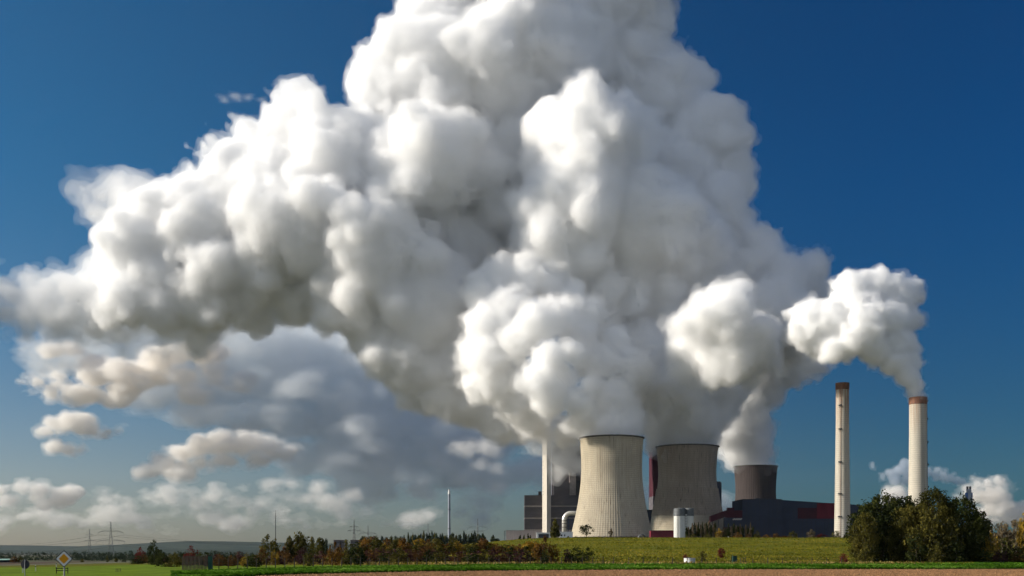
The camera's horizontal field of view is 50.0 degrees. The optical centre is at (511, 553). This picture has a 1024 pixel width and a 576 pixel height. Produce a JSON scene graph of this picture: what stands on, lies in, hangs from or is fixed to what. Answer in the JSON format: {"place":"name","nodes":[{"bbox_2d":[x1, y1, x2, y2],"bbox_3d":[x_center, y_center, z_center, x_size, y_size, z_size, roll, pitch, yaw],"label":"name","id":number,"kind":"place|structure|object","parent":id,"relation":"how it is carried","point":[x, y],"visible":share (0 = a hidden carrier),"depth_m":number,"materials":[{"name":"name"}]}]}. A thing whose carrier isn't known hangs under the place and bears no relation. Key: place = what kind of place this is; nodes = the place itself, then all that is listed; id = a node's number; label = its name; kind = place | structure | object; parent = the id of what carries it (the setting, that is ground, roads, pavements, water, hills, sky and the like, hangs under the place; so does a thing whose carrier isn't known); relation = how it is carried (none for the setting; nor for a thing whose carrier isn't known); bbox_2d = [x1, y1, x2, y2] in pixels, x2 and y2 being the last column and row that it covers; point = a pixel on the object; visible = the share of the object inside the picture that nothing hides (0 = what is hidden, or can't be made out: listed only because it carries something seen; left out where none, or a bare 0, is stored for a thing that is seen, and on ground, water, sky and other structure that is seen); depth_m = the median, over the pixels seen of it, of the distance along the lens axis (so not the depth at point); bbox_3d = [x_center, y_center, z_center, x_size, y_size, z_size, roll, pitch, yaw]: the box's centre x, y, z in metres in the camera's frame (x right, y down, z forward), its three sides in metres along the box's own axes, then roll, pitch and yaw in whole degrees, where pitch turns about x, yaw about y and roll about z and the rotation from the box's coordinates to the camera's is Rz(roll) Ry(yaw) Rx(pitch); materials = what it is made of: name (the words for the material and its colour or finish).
{"place":"outdoors","nodes":[
{"label":"outdoors","id":0,"kind":"place"},
{"bbox_2d":[0,561,95,564],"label":"fallow field","id":1,"kind":"structure","parent":0,"point":[41,562],"depth_m":490.40,"materials":[{"name":"green plant"}]},
{"bbox_2d":[8,556,146,561],"bbox_3d":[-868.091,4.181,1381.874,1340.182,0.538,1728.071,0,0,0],"label":"field","id":2,"kind":"structure","parent":0,"point":[55,558],"depth_m":751.77,"materials":[{"name":"green plant"}]},
{"bbox_2d":[0,551,154,560],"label":"woodland","id":3,"kind":"object","parent":2,"relation":"on","point":[88,558],"visible":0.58,"depth_m":757.49,"materials":[{"name":"green plant"}]},
{"bbox_2d":[69,550,254,559],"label":"woodland","id":4,"kind":"object","parent":2,"relation":"on","point":[180,552],"visible":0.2,"depth_m":892.72,"materials":[{"name":"green plant"}]},
{"bbox_2d":[0,549,308,554],"bbox_3d":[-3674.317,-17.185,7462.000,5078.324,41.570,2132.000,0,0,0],"label":"hills","id":5,"kind":"structure","parent":0,"point":[171,551],"depth_m":7248.27,"materials":[{"name":"green plant"}]},
{"bbox_2d":[0,541,349,550],"bbox_3d":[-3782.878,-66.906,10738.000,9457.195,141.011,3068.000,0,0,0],"label":"hills","id":6,"kind":"structure","parent":0,"point":[222,545],"depth_m":10327.64,"materials":[{"name":"green plant"}]},
{"bbox_2d":[0,564,456,575],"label":"grass field","id":7,"kind":"structure","parent":0,"point":[138,570],"depth_m":199.11,"materials":[{"name":"green plant"}]},
{"bbox_2d":[146,539,160,564],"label":"autumn shrub","id":8,"kind":"object","parent":7,"relation":"on","point":[150,549],"visible":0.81,"depth_m":303.78,"materials":[{"name":"green plant"}]},
{"bbox_2d":[151,549,172,566],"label":"autumn shrub","id":9,"kind":"object","parent":7,"relation":"on","point":[161,558],"visible":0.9,"depth_m":255.68,"materials":[{"name":"green plant"}]},
{"bbox_2d":[164,552,184,566],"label":"autumn shrub","id":10,"kind":"object","parent":7,"relation":"on","point":[177,562],"visible":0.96,"depth_m":251.46,"materials":[{"name":"green plant"}]},
{"bbox_2d":[184,545,199,564],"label":"autumn shrub","id":11,"kind":"object","parent":7,"relation":"on","point":[193,553],"visible":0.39,"depth_m":303.84,"materials":[{"name":"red plant"}]},
{"bbox_2d":[182,555,206,569],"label":"paling fence","id":12,"kind":"object","parent":7,"relation":"on","point":[194,563],"visible":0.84,"depth_m":208.99,"materials":[{"name":"brown wood"}]},
{"bbox_2d":[213,554,226,565],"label":"autumn shrub","id":13,"kind":"object","parent":7,"relation":"on","point":[215,560],"visible":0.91,"depth_m":271.48,"materials":[{"name":"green plant"}]},
{"bbox_2d":[242,554,264,566],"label":"autumn shrub","id":14,"kind":"object","parent":7,"relation":"on","point":[251,562],"visible":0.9,"depth_m":255.59,"materials":[{"name":"green plant"}]},
{"bbox_2d":[303,549,315,565],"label":"autumn shrub","id":15,"kind":"object","parent":7,"relation":"on","point":[310,562],"visible":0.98,"depth_m":271.87,"materials":[{"name":"green plant"}]},
{"bbox_2d":[327,541,343,564],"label":"autumn shrub","id":16,"kind":"object","parent":7,"relation":"on","point":[331,552],"visible":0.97,"depth_m":291.62,"materials":[{"name":"orange plant"}]},
{"bbox_2d":[339,539,357,564],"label":"autumn shrub","id":17,"kind":"object","parent":7,"relation":"on","point":[346,553],"visible":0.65,"depth_m":307.37,"materials":[{"name":"green plant"}]},
{"bbox_2d":[348,542,367,564],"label":"autumn shrub","id":18,"kind":"object","parent":7,"relation":"on","point":[360,552],"visible":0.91,"depth_m":303.88,"materials":[{"name":"green plant"}]},
{"bbox_2d":[0,537,1021,571],"bbox_3d":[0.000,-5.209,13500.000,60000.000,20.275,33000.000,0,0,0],"label":"ground","id":19,"kind":"structure","parent":0,"point":[128,562],"depth_m":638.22,"materials":[{"name":"green plant"}]},
{"bbox_2d":[56,551,71,575],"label":"road sign","id":20,"kind":"object","parent":19,"relation":"on","point":[63,558],"visible":1,"depth_m":54.99,"materials":[{"name":"metal"}]},
{"bbox_2d":[96,522,124,553],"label":"electricity pylon","id":21,"kind":"object","parent":19,"relation":"on","point":[111,531],"visible":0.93,"depth_m":1498.95,"materials":[{"name":"metal"}]},
{"bbox_2d":[4,535,121,553],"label":"power line","id":22,"kind":"object","parent":21,"relation":"attached to","point":[53,544],"visible":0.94,"depth_m":1542.45,"materials":[{"name":"metal"}]},
{"bbox_2d":[103,535,282,553],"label":"power line","id":23,"kind":"object","parent":21,"relation":"attached to","point":[191,542],"visible":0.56,"depth_m":1556.54,"materials":[{"name":"metal"}]},
{"bbox_2d":[1,551,333,554],"bbox_3d":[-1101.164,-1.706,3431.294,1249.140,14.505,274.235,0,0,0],"label":"woodland","id":24,"kind":"object","parent":19,"relation":"on","point":[32,553],"visible":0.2,"depth_m":3446.47,"materials":[{"name":"green plant"}]},
{"bbox_2d":[254,547,269,564],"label":"autumn shrub","id":25,"kind":"object","parent":19,"relation":"on","point":[262,557],"visible":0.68,"depth_m":303.54,"materials":[{"name":"green plant"}]},
{"bbox_2d":[256,534,282,561],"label":"tree","id":26,"kind":"object","parent":19,"relation":"on","point":[271,544],"visible":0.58,"depth_m":356.82,"materials":[{"name":"green plant"}]},
{"bbox_2d":[270,549,279,564],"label":"autumn shrub","id":27,"kind":"object","parent":19,"relation":"on","point":[272,556],"visible":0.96,"depth_m":303.65,"materials":[{"name":"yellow plant"}]},
{"bbox_2d":[284,536,294,562],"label":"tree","id":28,"kind":"object","parent":19,"relation":"on","point":[289,544],"visible":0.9,"depth_m":357.61,"materials":[{"name":"green plant"}]},
{"bbox_2d":[291,531,310,560],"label":"tree","id":29,"kind":"object","parent":19,"relation":"on","point":[300,541],"visible":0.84,"depth_m":357.34,"materials":[{"name":"green plant"}]},
{"bbox_2d":[295,548,308,563],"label":"autumn shrub","id":30,"kind":"object","parent":19,"relation":"on","point":[300,557],"visible":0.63,"depth_m":318.86,"materials":[{"name":"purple plant"}]},
{"bbox_2d":[311,550,326,562],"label":"autumn shrub","id":31,"kind":"object","parent":19,"relation":"on","point":[315,557],"visible":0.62,"depth_m":318.35,"materials":[{"name":"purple plant"}]},
{"bbox_2d":[312,537,327,558],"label":"tree","id":32,"kind":"object","parent":19,"relation":"on","point":[321,543],"visible":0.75,"depth_m":399.53,"materials":[{"name":"green plant"}]},
{"bbox_2d":[358,537,370,553],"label":"autumn shrub","id":33,"kind":"object","parent":19,"relation":"on","point":[365,542],"visible":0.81,"depth_m":552.48,"materials":[{"name":"orange plant"}]},
{"bbox_2d":[364,550,380,562],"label":"autumn shrub","id":34,"kind":"object","parent":19,"relation":"on","point":[371,556],"visible":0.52,"depth_m":359.58,"materials":[{"name":"orange plant"}]},
{"bbox_2d":[368,538,385,556],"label":"autumn shrub","id":35,"kind":"object","parent":19,"relation":"on","point":[375,542],"visible":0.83,"depth_m":507.47,"materials":[{"name":"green plant"}]},
{"bbox_2d":[375,553,391,561],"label":"autumn shrub","id":36,"kind":"object","parent":19,"relation":"on","point":[383,559],"visible":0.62,"depth_m":348.96,"materials":[{"name":"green plant"}]},
{"bbox_2d":[389,547,408,562],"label":"autumn shrub","id":37,"kind":"object","parent":19,"relation":"on","point":[400,555],"visible":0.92,"depth_m":342.71,"materials":[{"name":"green plant"}]},
{"bbox_2d":[397,538,409,550],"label":"autumn shrub","id":38,"kind":"object","parent":19,"relation":"on","point":[403,545],"visible":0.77,"depth_m":524.80,"materials":[{"name":"orange plant"}]},
{"bbox_2d":[199,557,613,568],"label":"wire fence","id":39,"kind":"object","parent":19,"relation":"on","point":[445,559],"visible":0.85,"depth_m":246.87,"materials":[{"name":"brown metal"}]},
{"bbox_2d":[410,549,422,561],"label":"autumn shrub","id":40,"kind":"object","parent":19,"relation":"on","point":[417,555],"visible":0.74,"depth_m":369.41,"materials":[{"name":"orange plant"}]},
{"bbox_2d":[418,539,434,555],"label":"autumn shrub","id":41,"kind":"object","parent":19,"relation":"on","point":[425,548],"visible":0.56,"depth_m":517.84,"materials":[{"name":"orange plant"}]},
{"bbox_2d":[419,550,439,561],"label":"autumn shrub","id":42,"kind":"object","parent":19,"relation":"on","point":[429,558],"visible":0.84,"depth_m":369.10,"materials":[{"name":"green plant"}]},
{"bbox_2d":[426,538,445,552],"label":"autumn shrub","id":43,"kind":"object","parent":19,"relation":"on","point":[438,543],"visible":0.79,"depth_m":541.94,"materials":[{"name":"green plant"}]},
{"bbox_2d":[433,548,447,562],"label":"autumn shrub","id":44,"kind":"object","parent":19,"relation":"on","point":[441,554],"visible":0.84,"depth_m":354.82,"materials":[{"name":"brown plant"}]},
{"bbox_2d":[447,490,450,537],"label":"slim chimney","id":45,"kind":"object","parent":19,"relation":"on","point":[449,526],"visible":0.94,"depth_m":2297.67,"materials":[{"name":"white paint"}]},
{"bbox_2d":[447,537,459,554],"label":"autumn shrub","id":46,"kind":"object","parent":19,"relation":"on","point":[454,541],"visible":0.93,"depth_m":543.41,"materials":[{"name":"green plant"}]},
{"bbox_2d":[448,541,465,553],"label":"autumn shrub","id":47,"kind":"object","parent":19,"relation":"on","point":[458,547],"visible":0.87,"depth_m":543.52,"materials":[{"name":"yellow plant"}]},
{"bbox_2d":[460,547,479,562],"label":"autumn shrub","id":48,"kind":"object","parent":19,"relation":"on","point":[472,557],"visible":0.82,"depth_m":339.98,"materials":[{"name":"green plant"}]},
{"bbox_2d":[477,538,490,553],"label":"autumn shrub","id":49,"kind":"object","parent":19,"relation":"on","point":[483,542],"visible":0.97,"depth_m":545.28,"materials":[{"name":"orange plant"}]},
{"bbox_2d":[476,549,495,562],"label":"autumn shrub","id":50,"kind":"object","parent":19,"relation":"on","point":[483,559],"visible":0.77,"depth_m":341.95,"materials":[{"name":"green plant"}]},
{"bbox_2d":[488,549,500,561],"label":"autumn shrub","id":51,"kind":"object","parent":19,"relation":"on","point":[493,553],"visible":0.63,"depth_m":352.30,"materials":[{"name":"brown plant"}]},
{"bbox_2d":[267,564,775,575],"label":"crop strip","id":52,"kind":"object","parent":19,"relation":"on","point":[530,570],"visible":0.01,"depth_m":198.58,"materials":[{"name":"green plant"}]},
{"bbox_2d":[170,562,1023,575],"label":"crop plants","id":53,"kind":"object","parent":52,"relation":"on","point":[468,567],"visible":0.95,"depth_m":219.47,"materials":[{"name":"green plant"}]},
{"bbox_2d":[510,549,534,562],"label":"autumn shrub","id":54,"kind":"object","parent":19,"relation":"on","point":[521,558],"visible":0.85,"depth_m":356.24,"materials":[{"name":"purple plant"}]},
{"bbox_2d":[506,530,540,539],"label":"service building","id":55,"kind":"structure","parent":19,"relation":"on","point":[513,534],"depth_m":1440.00,"materials":[{"name":"grey concrete"}]},
{"bbox_2d":[521,541,536,552],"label":"autumn shrub","id":56,"kind":"object","parent":19,"relation":"on","point":[530,544],"visible":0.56,"depth_m":534.41,"materials":[{"name":"yellow plant"}]},
{"bbox_2d":[531,543,543,561],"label":"autumn shrub","id":57,"kind":"object","parent":19,"relation":"on","point":[538,550],"visible":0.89,"depth_m":320.85,"materials":[{"name":"orange plant"}]},
{"bbox_2d":[536,532,549,537],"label":"gatehouse","id":58,"kind":"object","parent":19,"relation":"on","point":[540,534],"visible":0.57,"depth_m":1179.88,"materials":[{"name":"white paint"}]},
{"bbox_2d":[540,535,553,562],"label":"autumn shrub","id":59,"kind":"object","parent":19,"relation":"on","point":[543,545],"visible":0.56,"depth_m":338.59,"materials":[{"name":"green plant"}]},
{"bbox_2d":[172,560,923,564],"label":"dry grass","id":60,"kind":"structure","parent":19,"relation":"on","point":[495,562],"depth_m":314.77,"materials":[{"name":"green plant"}]},
{"bbox_2d":[524,431,580,537],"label":"boiler house","id":61,"kind":"structure","parent":19,"relation":"on","point":[557,497],"depth_m":1950.00,"materials":[{"name":"metal"}]},
{"bbox_2d":[549,544,560,562],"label":"autumn shrub","id":62,"kind":"object","parent":19,"relation":"on","point":[553,558],"visible":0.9,"depth_m":338.65,"materials":[{"name":"green plant"}]},
{"bbox_2d":[550,519,560,537],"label":"poplar tree","id":63,"kind":"object","parent":19,"relation":"on","point":[554,531],"visible":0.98,"depth_m":1057.08,"materials":[{"name":"green plant"}]},
{"bbox_2d":[562,511,575,531],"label":"duct pipe","id":64,"kind":"object","parent":19,"relation":"on","point":[565,516],"visible":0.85,"depth_m":1497.45,"materials":[{"name":"metal"}]},
{"bbox_2d":[565,545,584,562],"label":"autumn shrub","id":65,"kind":"object","parent":19,"relation":"on","point":[573,557],"visible":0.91,"depth_m":338.34,"materials":[{"name":"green plant"}]},
{"bbox_2d":[578,524,594,536],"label":"meadow tree","id":66,"kind":"object","parent":19,"relation":"on","point":[583,528],"visible":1,"depth_m":1048.60,"materials":[{"name":"green plant"}]},
{"bbox_2d":[581,548,594,560],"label":"autumn shrub","id":67,"kind":"object","parent":19,"relation":"on","point":[586,557],"visible":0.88,"depth_m":378.11,"materials":[{"name":"green plant"}]},
{"bbox_2d":[572,434,650,537],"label":"cooling tower","id":68,"kind":"structure","parent":19,"relation":"on","point":[611,493],"depth_m":1363.61,"materials":[{"name":"concrete"}]},
{"bbox_2d":[649,447,657,509],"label":"boiler slab","id":69,"kind":"structure","parent":19,"relation":"on","point":[653,472],"depth_m":1656.34,"materials":[{"name":"metal"}]},
{"bbox_2d":[649,530,673,537],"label":"filter building","id":70,"kind":"structure","parent":19,"relation":"on","point":[662,533],"depth_m":1335.00,"materials":[{"name":"red metal"}]},
{"bbox_2d":[674,508,684,537],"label":"silo","id":71,"kind":"object","parent":19,"relation":"on","point":[679,522],"visible":0.8,"depth_m":1194.62,"materials":[{"name":"metal"}]},
{"bbox_2d":[650,444,722,537],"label":"cooling tower","id":72,"kind":"structure","parent":19,"relation":"on","point":[687,478],"depth_m":1493.36,"materials":[{"name":"grey concrete"}]},
{"bbox_2d":[685,508,693,537],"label":"silo","id":73,"kind":"object","parent":19,"relation":"on","point":[689,516],"visible":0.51,"depth_m":1198.70,"materials":[{"name":"metal"}]},
{"bbox_2d":[709,508,742,536],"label":"conveyor bridge","id":74,"kind":"structure","parent":19,"relation":"on","point":[732,516],"depth_m":1470.00,"materials":[{"name":"metal"}]},
{"bbox_2d":[733,465,777,500],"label":"cooling tower","id":75,"kind":"structure","parent":19,"relation":"on","point":[754,481],"depth_m":1771.65,"materials":[{"name":"concrete"}]},
{"bbox_2d":[740,557,841,563],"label":"wire fence","id":76,"kind":"object","parent":19,"relation":"on","point":[797,559],"visible":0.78,"depth_m":312.21,"materials":[{"name":"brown metal"}]},
{"bbox_2d":[732,498,879,537],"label":"bunker hall","id":77,"kind":"structure","parent":19,"relation":"on","point":[780,517],"depth_m":1507.70,"materials":[{"name":"metal"}]},
{"bbox_2d":[834,382,849,537],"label":"chimney","id":78,"kind":"object","parent":19,"relation":"on","point":[842,484],"visible":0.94,"depth_m":1292.93,"materials":[{"name":"concrete"}]},
{"bbox_2d":[846,512,882,561],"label":"broadleaf tree","id":79,"kind":"object","parent":19,"relation":"on","point":[865,525],"visible":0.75,"depth_m":370.12,"materials":[{"name":"green plant"}]},
{"bbox_2d":[857,543,876,561],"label":"undergrowth shrub","id":80,"kind":"object","parent":19,"relation":"on","point":[870,557],"visible":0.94,"depth_m":358.95,"materials":[{"name":"green plant"}]},
{"bbox_2d":[844,489,912,561],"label":"broadleaf tree","id":81,"kind":"object","parent":19,"relation":"on","point":[874,507],"visible":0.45,"depth_m":380.25,"materials":[{"name":"green plant"}]},
{"bbox_2d":[882,505,929,561],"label":"broadleaf tree","id":82,"kind":"object","parent":19,"relation":"on","point":[899,528],"visible":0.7,"depth_m":371.94,"materials":[{"name":"green plant"}]},
{"bbox_2d":[877,495,936,559],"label":"broadleaf tree","id":83,"kind":"object","parent":19,"relation":"on","point":[907,502],"visible":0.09,"depth_m":389.66,"materials":[{"name":"green plant"}]},
{"bbox_2d":[904,530,928,561],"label":"undergrowth shrub","id":84,"kind":"object","parent":19,"relation":"on","point":[916,556],"visible":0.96,"depth_m":363.36,"materials":[{"name":"green plant"}]},
{"bbox_2d":[908,396,928,503],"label":"chimney","id":85,"kind":"object","parent":19,"relation":"on","point":[918,466],"visible":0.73,"depth_m":1241.71,"materials":[{"name":"concrete"}]},
{"bbox_2d":[902,486,969,561],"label":"broadleaf tree","id":86,"kind":"object","parent":19,"relation":"on","point":[944,508],"visible":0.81,"depth_m":363.86,"materials":[{"name":"green plant"}]},
{"bbox_2d":[927,545,946,562],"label":"undergrowth shrub","id":87,"kind":"object","parent":19,"relation":"on","point":[934,558],"visible":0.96,"depth_m":355.50,"materials":[{"name":"green plant"}]},
{"bbox_2d":[942,537,972,561],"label":"undergrowth shrub","id":88,"kind":"object","parent":19,"relation":"on","point":[956,550],"visible":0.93,"depth_m":360.55,"materials":[{"name":"green plant"}]},
{"bbox_2d":[933,492,992,561],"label":"broadleaf tree","id":89,"kind":"object","parent":19,"relation":"on","point":[976,520],"visible":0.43,"depth_m":379.30,"materials":[{"name":"green plant"}]},
{"bbox_2d":[965,486,972,521],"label":"twin flue stack","id":90,"kind":"object","parent":19,"relation":"on","point":[968,494],"visible":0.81,"depth_m":2594.70,"materials":[{"name":"metal"}]},
{"bbox_2d":[974,548,993,561],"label":"shrub","id":91,"kind":"object","parent":19,"relation":"on","point":[985,558],"visible":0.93,"depth_m":361.65,"materials":[{"name":"green plant"}]},
{"bbox_2d":[981,532,1000,559],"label":"shrub","id":92,"kind":"object","parent":19,"relation":"on","point":[991,547],"visible":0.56,"depth_m":377.53,"materials":[{"name":"green plant"}]},
{"bbox_2d":[989,549,1011,562],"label":"shrub","id":93,"kind":"object","parent":19,"relation":"on","point":[996,559],"visible":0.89,"depth_m":365.16,"materials":[{"name":"green plant"}]},
{"bbox_2d":[989,521,1016,551],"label":"birch tree","id":94,"kind":"object","parent":19,"relation":"on","point":[1001,533],"visible":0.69,"depth_m":399.16,"materials":[{"name":"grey plant"}]},
{"bbox_2d":[994,537,1021,561],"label":"shrub","id":95,"kind":"object","parent":19,"relation":"on","point":[1009,549],"visible":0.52,"depth_m":372.85,"materials":[{"name":"green plant"}]},
{"bbox_2d":[1005,519,1023,551],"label":"birch tree","id":96,"kind":"object","parent":19,"relation":"on","point":[1014,523],"visible":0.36,"depth_m":409.67,"materials":[{"name":"grey plant"}]},
{"bbox_2d":[1005,551,1023,562],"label":"shrub","id":97,"kind":"object","parent":19,"relation":"on","point":[1018,558],"visible":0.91,"depth_m":363.28,"materials":[{"name":"green plant"}]},
{"bbox_2d":[1014,539,1023,558],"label":"shrub","id":98,"kind":"object","parent":19,"relation":"on","point":[1016,548],"visible":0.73,"depth_m":372.18,"materials":[{"name":"green plant"}]},
{"bbox_2d":[1016,513,1023,552],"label":"broadleaf tree","id":99,"kind":"object","parent":19,"relation":"on","point":[1020,533],"visible":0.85,"depth_m":395.16,"materials":[{"name":"yellow plant"}]},
{"bbox_2d":[0,0,1023,545],"label":"sky","id":100,"kind":"structure","parent":0,"point":[329,266],"materials":[{"name":"blue"}]},
{"bbox_2d":[258,569,1023,575],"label":"ploughed field","id":101,"kind":"structure","parent":0,"point":[744,570],"depth_m":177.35,"materials":[{"name":"soil"}]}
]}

